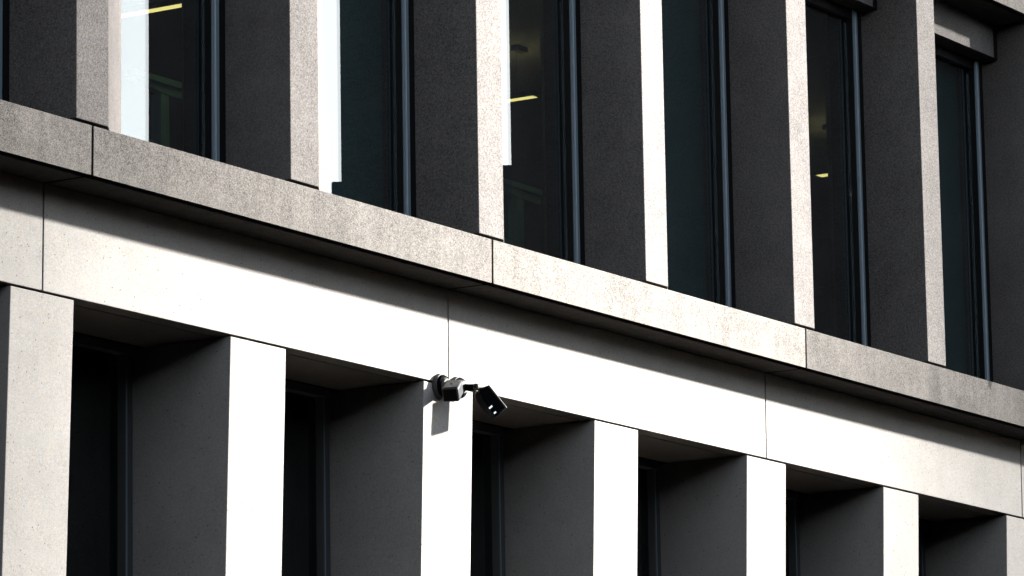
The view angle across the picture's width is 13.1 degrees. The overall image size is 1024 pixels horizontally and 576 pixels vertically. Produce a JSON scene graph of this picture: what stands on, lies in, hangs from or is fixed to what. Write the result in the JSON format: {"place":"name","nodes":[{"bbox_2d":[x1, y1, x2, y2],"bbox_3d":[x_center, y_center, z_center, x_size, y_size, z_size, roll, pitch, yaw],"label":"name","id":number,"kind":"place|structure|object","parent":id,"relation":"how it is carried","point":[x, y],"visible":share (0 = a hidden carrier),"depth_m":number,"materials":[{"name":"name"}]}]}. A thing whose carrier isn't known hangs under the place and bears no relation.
{"place":"outdoors","nodes":[
{"label":"outdoors","id":0,"kind":"place"},
{"bbox_2d":[126,68,181,147],"bbox_3d":[-2.204,-0.795,27.760,0.090,1.055,0.599,-8,-12,32],"label":"table","id":1,"kind":"object","parent":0,"point":[164,90],"visible":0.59,"depth_m":27.80,"materials":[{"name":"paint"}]},
{"bbox_2d":[503,178,541,248],"bbox_3d":[0.025,-0.204,31.209,0.090,1.076,0.599,-8,-12,32],"label":"table","id":2,"kind":"object","parent":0,"point":[518,194],"visible":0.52,"depth_m":31.26,"materials":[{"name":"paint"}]},
{"bbox_2d":[813,280,823,296],"bbox_3d":[2.260,0.425,34.662,0.090,1.025,0.599,-8,-12,32],"label":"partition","id":3,"kind":"object","parent":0,"point":[817,287],"visible":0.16,"depth_m":34.91,"materials":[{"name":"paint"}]},
{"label":"pavement","id":4,"kind":"structure","parent":0,"visible":0},
{"bbox_2d":[0,0,1023,575],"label":"office building","id":5,"kind":"structure","parent":4,"relation":"on","point":[268,294],"depth_m":29.13,"materials":[{"name":"concrete"}]},
{"bbox_2d":[0,0,9,101],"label":"window frame","id":6,"kind":"structure","parent":5,"relation":"in","point":[4,4],"depth_m":24.58,"materials":[{"name":"metal"}]},
{"bbox_2d":[66,334,132,575],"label":"window","id":7,"kind":"structure","parent":5,"relation":"in","point":[100,487],"depth_m":25.89,"materials":[{"name":"black glass"}]},
{"bbox_2d":[121,0,181,17],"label":"pendant lamp","id":8,"kind":"object","parent":5,"relation":"hanging from","point":[147,8],"depth_m":31.34,"materials":[{"name":"white"}]},
{"bbox_2d":[200,0,225,163],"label":"window frame","id":9,"kind":"structure","parent":5,"relation":"in","point":[212,12],"depth_m":26.26,"materials":[{"name":"metal"}]},
{"bbox_2d":[281,380,330,575],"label":"window","id":10,"kind":"structure","parent":5,"relation":"in","point":[306,551],"depth_m":27.63,"materials":[{"name":"black glass"}]},
{"bbox_2d":[390,0,415,217],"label":"window frame","id":11,"kind":"structure","parent":5,"relation":"in","point":[401,11],"depth_m":27.98,"materials":[{"name":"metal"}]},
{"bbox_2d":[432,373,462,401],"bbox_3d":[-0.383,0.616,27.576,0.193,0.198,0.207,-8,-12,32],"label":"security camera","id":12,"kind":"object","parent":5,"relation":"attached to","point":[445,388],"visible":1,"depth_m":27.55,"materials":[{"name":"metal"}]},
{"bbox_2d":[451,376,506,417],"bbox_3d":[-0.213,0.678,27.799,0.360,0.256,0.150,0,-11,-7],"label":"security camera","id":13,"kind":"object","parent":5,"relation":"attached to","point":[490,402],"visible":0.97,"depth_m":27.76,"materials":[{"name":"metal"}]},
{"bbox_2d":[470,421,505,575],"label":"window","id":14,"kind":"structure","parent":5,"relation":"in","point":[487,544],"depth_m":29.36,"materials":[{"name":"black glass"}]},
{"bbox_2d":[502,44,540,102],"bbox_3d":[-0.585,-1.576,34.744,1.845,0.419,0.144,-8,-12,32],"label":"pendant lamp","id":15,"kind":"object","parent":5,"relation":"hanging from","point":[522,95],"visible":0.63,"depth_m":34.30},
{"bbox_2d":[558,0,584,265],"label":"window frame","id":16,"kind":"structure","parent":5,"relation":"in","point":[573,229],"depth_m":29.70,"materials":[{"name":"metal"}]},
{"bbox_2d":[637,458,660,575],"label":"window","id":17,"kind":"structure","parent":5,"relation":"in","point":[648,499],"depth_m":31.09,"materials":[{"name":"black glass"}]},
{"bbox_2d":[708,0,735,308],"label":"window frame","id":18,"kind":"structure","parent":5,"relation":"in","point":[718,23],"depth_m":31.42,"materials":[{"name":"metal"}]},
{"bbox_2d":[785,491,800,575],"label":"window","id":19,"kind":"structure","parent":5,"relation":"in","point":[792,538],"depth_m":32.81,"materials":[{"name":"black glass"}]},
{"bbox_2d":[813,124,827,176],"bbox_3d":[3.190,-1.225,36.980,1.508,0.419,0.144,-8,-12,32],"label":"pendant lamp","id":20,"kind":"object","parent":5,"relation":"hanging from","point":[821,172],"visible":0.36,"depth_m":37.26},
{"bbox_2d":[805,0,876,346],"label":"window frame","id":21,"kind":"structure","parent":5,"relation":"in","point":[851,18],"depth_m":33.13,"materials":[{"name":"metal"}]},
{"bbox_2d":[918,520,925,575],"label":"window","id":22,"kind":"structure","parent":5,"relation":"in","point":[921,524],"depth_m":34.51,"materials":[{"name":"black glass"}]},
{"bbox_2d":[935,25,997,381],"bbox_3d":[3.443,-0.653,34.491,0.314,2.992,1.012,-8,-12,32],"label":"window frame","id":23,"kind":"structure","parent":5,"relation":"in","point":[983,357],"depth_m":34.81,"materials":[{"name":"metal"}]}
]}

